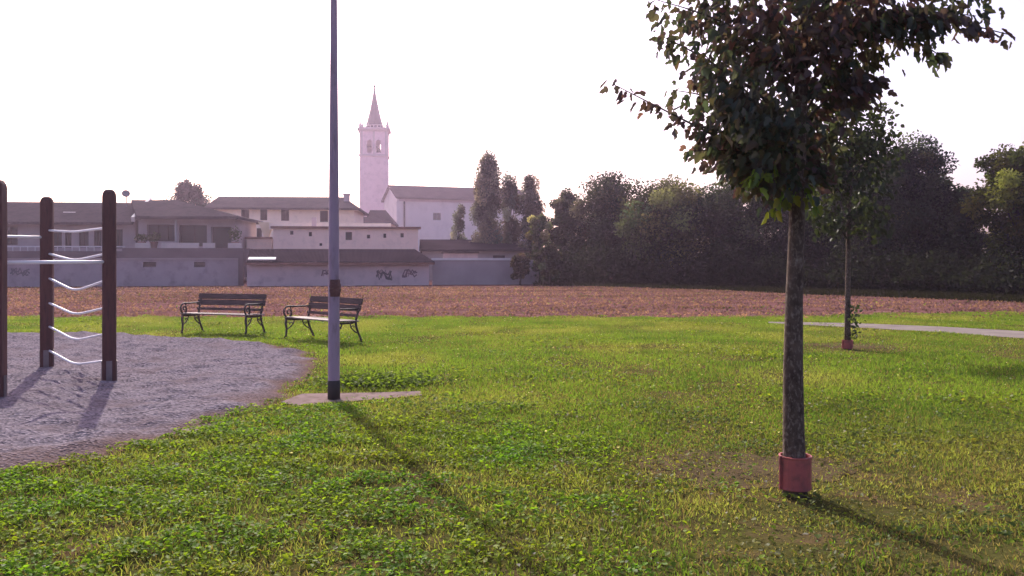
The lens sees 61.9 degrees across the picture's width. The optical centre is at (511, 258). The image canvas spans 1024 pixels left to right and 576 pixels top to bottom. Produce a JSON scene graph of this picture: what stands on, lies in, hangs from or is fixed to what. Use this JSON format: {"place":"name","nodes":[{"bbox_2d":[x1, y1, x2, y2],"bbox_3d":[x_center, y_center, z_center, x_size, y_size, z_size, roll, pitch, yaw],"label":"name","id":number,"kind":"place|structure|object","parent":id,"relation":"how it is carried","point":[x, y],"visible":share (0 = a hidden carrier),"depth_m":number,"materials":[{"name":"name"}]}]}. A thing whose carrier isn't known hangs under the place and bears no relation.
{"place":"outdoors","nodes":[
{"label":"outdoors","id":0,"kind":"place"},
{"bbox_2d":[7,197,151,257],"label":"terraced house","id":1,"kind":"structure","parent":0,"point":[23,218],"depth_m":57.33,"materials":[{"name":"paint"}]},
{"bbox_2d":[7,227,17,244],"bbox_3d":[-33.398,-1.491,56.890,0.898,1.207,0.085,0,0,-7],"label":"window","id":2,"kind":"structure","parent":1,"relation":"in","point":[10,230],"depth_m":56.91,"materials":[{"name":"grey glass"}]},
{"bbox_2d":[54,232,61,247],"bbox_3d":[-30.494,-1.269,57.266,0.607,1.179,0.085,0,0,-7],"label":"window","id":3,"kind":"structure","parent":1,"relation":"in","point":[57,235],"depth_m":57.29,"materials":[{"name":"brown glass"}]},
{"bbox_2d":[65,230,70,247],"bbox_3d":[-29.790,-1.271,57.357,0.406,1.181,0.085,0,0,-7],"label":"window","id":4,"kind":"structure","parent":1,"relation":"in","point":[67,235],"depth_m":57.33,"materials":[{"name":"grey glass"}]},
{"bbox_2d":[79,231,88,247],"bbox_3d":[-28.815,-1.273,57.483,0.611,1.184,0.085,0,0,-7],"label":"window","id":5,"kind":"structure","parent":1,"relation":"in","point":[83,236],"depth_m":57.50,"materials":[{"name":"brown glass"}]},
{"bbox_2d":[94,230,100,247],"bbox_3d":[-27.939,-1.276,57.597,0.477,1.186,0.085,0,0,-7],"label":"window","id":6,"kind":"structure","parent":1,"relation":"in","point":[97,233],"depth_m":57.62,"materials":[{"name":"brown glass"}]},
{"bbox_2d":[117,229,122,248],"bbox_3d":[-26.581,-1.298,57.773,0.480,1.298,0.085,0,0,-7],"label":"window","id":7,"kind":"structure","parent":1,"relation":"in","point":[119,231],"depth_m":57.79,"materials":[{"name":"brown glass"}]},
{"bbox_2d":[122,190,129,206],"bbox_3d":[-27.076,-4.052,59.840,0.316,1.478,0.485,0,0,36],"label":"satellite dish","id":8,"kind":"object","parent":1,"relation":"on","point":[126,193],"visible":0.98,"depth_m":59.91,"materials":[{"name":"white metal"}]},
{"bbox_2d":[7,257,243,286],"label":"boundary wall","id":9,"kind":"structure","parent":0,"point":[180,271],"depth_m":48.77,"materials":[{"name":"grey paint"}]},
{"bbox_2d":[357,83,390,216],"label":"bell tower","id":10,"kind":"structure","parent":0,"point":[374,133],"depth_m":185.10,"materials":[{"name":"paint"}]},
{"bbox_2d":[381,185,525,251],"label":"church","id":11,"kind":"structure","parent":0,"point":[429,210],"depth_m":153.01,"materials":[{"name":"paint"}]},
{"bbox_2d":[433,213,440,219],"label":"window","id":12,"kind":"structure","parent":11,"relation":"in","point":[436,216],"depth_m":152.89,"materials":[{"name":"glass"}]},
{"bbox_2d":[441,251,478,257],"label":"shed","id":13,"kind":"structure","parent":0,"point":[460,254],"depth_m":56.07,"materials":[{"name":"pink paint"}]},
{"bbox_2d":[0,310,1023,575],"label":"lawn","id":14,"kind":"structure","parent":0,"point":[784,539],"depth_m":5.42,"materials":[{"name":"plant"}]},
{"bbox_2d":[0,331,316,473],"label":"gravel patch","id":15,"kind":"object","parent":14,"relation":"on","point":[157,388],"visible":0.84,"depth_m":10.12,"materials":[{"name":"grey gravel"}]},
{"bbox_2d":[0,180,116,396],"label":"climbing frame","id":16,"kind":"object","parent":15,"relation":"on","point":[47,262],"visible":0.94,"depth_m":10.79,"materials":[{"name":"wood"}]},
{"bbox_2d":[182,422,233,431],"bbox_3d":[-2.888,1.578,8.003,0.210,0.001,0.663,0,0,31],"label":"concrete edging","id":17,"kind":"object","parent":14,"relation":"on","point":[200,425],"visible":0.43,"depth_m":8.00,"materials":[{"name":"grey concrete"}]},
{"bbox_2d":[180,293,266,335],"bbox_3d":[-6.078,1.185,17.955,1.712,0.850,0.743,0,0,19],"label":"park bench","id":18,"kind":"object","parent":14,"relation":"on","point":[249,300],"visible":0.98,"depth_m":18.09,"materials":[{"name":"brown wood"}]},
{"bbox_2d":[283,296,362,342],"bbox_3d":[-3.656,1.185,16.454,1.712,0.850,0.743,0,0,43],"label":"park bench","id":19,"kind":"object","parent":14,"relation":"on","point":[344,302],"visible":0.78,"depth_m":16.59,"materials":[{"name":"black metal"}]},
{"bbox_2d":[282,391,421,405],"bbox_3d":[-1.792,1.580,9.637,1.562,0.001,0.830,0,0,-8],"label":"concrete slab","id":20,"kind":"object","parent":14,"relation":"on","point":[303,398],"visible":0.67,"depth_m":9.74,"materials":[{"name":"grey concrete"}]},
{"bbox_2d":[328,0,340,399],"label":"lamp post","id":21,"kind":"object","parent":20,"relation":"on","point":[334,288],"visible":0.96,"depth_m":9.54,"materials":[{"name":"grey metal"}]},
{"bbox_2d":[283,368,479,390],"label":"weeds","id":22,"kind":"object","parent":14,"relation":"on","point":[385,379],"visible":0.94,"depth_m":10.62,"materials":[{"name":"green plant"}]},
{"bbox_2d":[0,379,1022,575],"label":"clover","id":23,"kind":"object","parent":14,"relation":"on","point":[210,571],"visible":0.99,"depth_m":5.61,"materials":[{"name":"green plant"}]},
{"bbox_2d":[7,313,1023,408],"bbox_3d":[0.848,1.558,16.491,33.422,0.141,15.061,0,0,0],"label":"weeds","id":24,"kind":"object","parent":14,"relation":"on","point":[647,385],"visible":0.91,"depth_m":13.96,"materials":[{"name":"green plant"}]},
{"bbox_2d":[106,394,1023,575],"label":"weeds","id":25,"kind":"object","parent":14,"relation":"on","point":[793,560],"visible":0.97,"depth_m":6.72,"materials":[{"name":"green plant"}]},
{"bbox_2d":[635,450,866,490],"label":"bare soil","id":26,"kind":"structure","parent":14,"relation":"on","point":[738,473],"depth_m":6.46,"materials":[{"name":"brown soil"}]},
{"bbox_2d":[599,0,1015,498],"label":"street tree","id":27,"kind":"object","parent":14,"relation":"on","point":[767,148],"visible":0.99,"depth_m":5.63,"materials":[{"name":"green plant"}]},
{"bbox_2d":[778,452,811,491],"bbox_3d":[1.900,1.435,5.740,0.226,0.224,0.216,0,0,0],"label":"trunk guard","id":28,"kind":"object","parent":27,"relation":"attached to","point":[795,474],"visible":0.94,"depth_m":5.65,"materials":[{"name":"red plastic"}]},
{"bbox_2d":[803,342,905,348],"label":"bare soil","id":29,"kind":"structure","parent":14,"relation":"on","point":[855,345],"depth_m":15.55,"materials":[{"name":"brown soil"}]},
{"bbox_2d":[805,100,909,343],"bbox_3d":[5.971,-0.628,14.996,1.973,4.474,2.084,0,0,20],"label":"young tree","id":30,"kind":"object","parent":14,"relation":"on","point":[865,145],"visible":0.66,"depth_m":14.82,"materials":[{"name":"green plant"}]},
{"bbox_2d":[842,339,852,348],"bbox_3d":[5.880,1.508,14.971,0.202,0.148,0.191,0,0,0],"label":"trunk guard","id":31,"kind":"object","parent":30,"relation":"attached to","point":[846,344],"visible":0.99,"depth_m":14.89,"materials":[{"name":"red plastic"}]},
{"bbox_2d":[768,322,1023,337],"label":"footpath","id":32,"kind":"structure","parent":14,"relation":"on","point":[1001,333],"depth_m":18.99,"materials":[{"name":"grey concrete"}]},
{"bbox_2d":[0,0,1023,252],"label":"sky","id":33,"kind":"structure","parent":0,"point":[229,98],"materials":[{"name":"white"}]},
{"bbox_2d":[7,261,1023,318],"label":"field","id":34,"kind":"structure","parent":0,"point":[461,310],"depth_m":30.10,"materials":[{"name":"brown plant"}]},
{"bbox_2d":[161,179,212,206],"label":"tree","id":35,"kind":"object","parent":34,"relation":"on","point":[186,191],"visible":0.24,"depth_m":89.27,"materials":[{"name":"green plant"}]},
{"bbox_2d":[122,200,261,280],"bbox_3d":[-22.311,-1.266,59.612,9.166,5.733,10.600,0,0,-5],"label":"bungalow","id":36,"kind":"object","parent":34,"relation":"on","point":[186,230],"visible":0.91,"depth_m":57.40,"materials":[{"name":"paint"}]},
{"bbox_2d":[134,234,147,242],"bbox_3d":[-24.136,-1.132,55.611,0.951,0.974,0.878,0,0,-40],"label":"potted plant","id":37,"kind":"object","parent":36,"relation":"on","point":[140,238],"visible":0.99,"depth_m":55.49,"materials":[{"name":"green plant"}]},
{"bbox_2d":[147,231,160,247],"bbox_3d":[-23.353,-1.196,55.694,0.910,1.101,0.902,0,0,0],"label":"potted plant","id":38,"kind":"object","parent":36,"relation":"on","point":[154,238],"visible":0.98,"depth_m":55.55,"materials":[{"name":"green plant"}]},
{"bbox_2d":[148,225,174,240],"bbox_3d":[-23.531,-1.698,57.582,1.902,1.108,0.085,0,0,-5],"label":"window","id":39,"kind":"structure","parent":36,"relation":"in","point":[167,232],"depth_m":57.61,"materials":[{"name":"brown glass"}]},
{"bbox_2d":[180,225,206,245],"bbox_3d":[-21.501,-1.506,57.772,1.845,1.435,0.085,0,0,-5],"label":"window","id":40,"kind":"structure","parent":36,"relation":"in","point":[188,233],"depth_m":57.81,"materials":[{"name":"brown glass"}]},
{"bbox_2d":[213,227,230,247],"bbox_3d":[-19.633,-1.403,57.943,1.331,1.439,0.085,0,0,-5],"label":"door","id":41,"kind":"structure","parent":36,"relation":"in","point":[221,239],"depth_m":57.98,"materials":[{"name":"brown glass"}]},
{"bbox_2d":[228,226,241,242],"bbox_3d":[-18.199,-1.398,56.149,0.961,1.506,0.886,0,0,0],"label":"potted plant","id":42,"kind":"object","parent":36,"relation":"on","point":[235,233],"visible":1,"depth_m":56.08,"materials":[{"name":"green plant"}]},
{"bbox_2d":[245,222,272,280],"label":"annexe","id":43,"kind":"structure","parent":34,"relation":"on","point":[265,241],"depth_m":60.67,"materials":[{"name":"paint"}]},
{"bbox_2d":[205,194,368,236],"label":"farmhouse","id":44,"kind":"object","parent":34,"relation":"on","point":[287,209],"visible":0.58,"depth_m":82.86,"materials":[{"name":"beige paint"}]},
{"bbox_2d":[241,210,248,217],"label":"window","id":45,"kind":"structure","parent":44,"relation":"in","point":[244,213],"depth_m":82.42,"materials":[{"name":"grey glass"}]},
{"bbox_2d":[257,228,261,236],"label":"window","id":46,"kind":"structure","parent":44,"relation":"in","point":[259,232],"depth_m":82.52,"materials":[{"name":"grey glass"}]},
{"bbox_2d":[260,210,266,219],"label":"window","id":47,"kind":"structure","parent":44,"relation":"in","point":[263,213],"depth_m":82.56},
{"bbox_2d":[281,210,288,220],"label":"window","id":48,"kind":"structure","parent":44,"relation":"in","point":[284,213],"depth_m":82.72,"materials":[{"name":"grey glass"}]},
{"bbox_2d":[320,211,327,221],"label":"window","id":49,"kind":"structure","parent":44,"relation":"in","point":[323,214],"depth_m":83.03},
{"bbox_2d":[246,249,434,285],"bbox_3d":[-10.026,0.526,50.429,10.694,2.148,2.570,0,0,-10],"label":"lean to shed","id":50,"kind":"object","parent":34,"relation":"on","point":[301,267],"visible":0.98,"depth_m":49.78,"materials":[{"name":"grey paint"}]},
{"bbox_2d":[269,217,420,250],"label":"outbuilding","id":51,"kind":"structure","parent":34,"relation":"on","point":[314,234],"depth_m":60.86,"materials":[{"name":"paint"}]},
{"bbox_2d":[346,232,351,239],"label":"window","id":52,"kind":"structure","parent":51,"relation":"in","point":[348,234],"depth_m":60.87,"materials":[{"name":"grey glass"}]},
{"bbox_2d":[363,210,398,226],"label":"sacristy","id":53,"kind":"structure","parent":34,"relation":"on","point":[379,216],"depth_m":122.24,"materials":[{"name":"paint"}]},
{"bbox_2d":[450,203,467,239],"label":"cypress","id":54,"kind":"object","parent":34,"relation":"on","point":[458,222],"visible":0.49,"depth_m":67.88,"materials":[{"name":"green plant"}]},
{"bbox_2d":[419,239,530,279],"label":"shed","id":55,"kind":"structure","parent":34,"relation":"on","point":[431,248],"depth_m":62.86,"materials":[{"name":"paint"}]},
{"bbox_2d":[493,255,504,257],"bbox_3d":[-0.957,0.602,62.763,0.863,1.596,0.027,0,0,-6],"label":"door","id":56,"kind":"structure","parent":55,"relation":"in","point":[494,256],"depth_m":62.75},
{"bbox_2d":[431,258,538,284],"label":"boundary wall","id":57,"kind":"structure","parent":34,"relation":"on","point":[472,271],"depth_m":51.49,"materials":[{"name":"paint"}]},
{"bbox_2d":[468,149,503,243],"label":"poplar","id":58,"kind":"object","parent":34,"relation":"on","point":[485,212],"visible":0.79,"depth_m":65.57,"materials":[{"name":"green plant"}]},
{"bbox_2d":[500,170,522,243],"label":"poplar","id":59,"kind":"object","parent":34,"relation":"on","point":[510,231],"visible":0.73,"depth_m":65.77,"materials":[{"name":"green plant"}]},
{"bbox_2d":[510,253,530,284],"bbox_3d":[0.494,0.665,50.474,1.292,1.982,1.323,0,0,0],"label":"shrub","id":60,"kind":"object","parent":34,"relation":"on","point":[520,264],"visible":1,"depth_m":50.25,"materials":[{"name":"green plant"}]},
{"bbox_2d":[516,172,545,253],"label":"poplar","id":61,"kind":"object","parent":34,"relation":"on","point":[531,203],"visible":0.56,"depth_m":63.67,"materials":[{"name":"green plant"}]},
{"bbox_2d":[524,214,552,258],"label":"bushy tree","id":62,"kind":"object","parent":34,"relation":"on","point":[537,234],"visible":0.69,"depth_m":56.72,"materials":[{"name":"green plant"}]},
{"bbox_2d":[531,243,566,283],"bbox_3d":[2.088,0.377,49.998,1.960,2.557,1.902,0,0,-22],"label":"shrub","id":63,"kind":"object","parent":34,"relation":"on","point":[548,263],"visible":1,"depth_m":49.79,"materials":[{"name":"green plant"}]},
{"bbox_2d":[546,188,584,260],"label":"bushy tree","id":64,"kind":"object","parent":34,"relation":"on","point":[560,204],"visible":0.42,"depth_m":58.41,"materials":[{"name":"green plant"}]},
{"bbox_2d":[557,168,650,264],"bbox_3d":[6.371,-2.163,57.017,6.802,7.636,6.672,0,0,0],"label":"bushy tree","id":65,"kind":"object","parent":34,"relation":"on","point":[605,193],"visible":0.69,"depth_m":55.46,"materials":[{"name":"green plant"}]},
{"bbox_2d":[612,174,713,273],"bbox_3d":[9.638,-1.849,53.092,6.994,7.009,6.712,0,0,0],"label":"bushy tree","id":66,"kind":"object","parent":34,"relation":"on","point":[653,214],"visible":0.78,"depth_m":51.69,"materials":[{"name":"green plant"}]},
{"bbox_2d":[688,180,785,268],"bbox_3d":[13.598,-1.900,51.110,6.562,7.109,7.083,0,0,0],"label":"bushy tree","id":67,"kind":"object","parent":34,"relation":"on","point":[725,214],"visible":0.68,"depth_m":49.44,"materials":[{"name":"green plant"}]},
{"bbox_2d":[524,228,1023,295],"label":"undergrowth","id":68,"kind":"object","parent":34,"relation":"on","point":[971,271],"visible":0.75,"depth_m":43.13,"materials":[{"name":"green plant"}]},
{"bbox_2d":[532,281,1023,302],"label":"rough grass","id":69,"kind":"structure","parent":34,"relation":"on","point":[927,294],"depth_m":38.01,"materials":[{"name":"plant"}]},
{"bbox_2d":[762,183,844,265],"bbox_3d":[17.186,-1.980,48.991,5.450,7.270,5.767,0,0,36],"label":"bushy tree","id":70,"kind":"object","parent":34,"relation":"on","point":[781,227],"visible":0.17,"depth_m":48.01,"materials":[{"name":"green plant"}]},
{"bbox_2d":[808,149,909,265],"bbox_3d":[19.172,-2.280,47.126,6.176,7.871,5.879,0,0,-31],"label":"bushy tree","id":71,"kind":"object","parent":34,"relation":"on","point":[868,239],"visible":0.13,"depth_m":45.86,"materials":[{"name":"green plant"}]},
{"bbox_2d":[871,129,970,268],"bbox_3d":[21.509,-2.561,44.811,5.397,8.432,5.197,0,0,0],"label":"bushy tree","id":72,"kind":"object","parent":34,"relation":"on","point":[927,195],"visible":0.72,"depth_m":43.72,"materials":[{"name":"green plant"}]},
{"bbox_2d":[939,187,989,259],"bbox_3d":[24.129,-1.162,45.920,3.344,5.634,3.084,0,0,0],"label":"bushy tree","id":73,"kind":"object","parent":34,"relation":"on","point":[970,230],"visible":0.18,"depth_m":45.33,"materials":[{"name":"green plant"}]},
{"bbox_2d":[959,141,1023,269],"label":"bushy tree","id":74,"kind":"object","parent":34,"relation":"on","point":[1003,192],"visible":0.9,"depth_m":39.83,"materials":[{"name":"green plant"}]}
]}

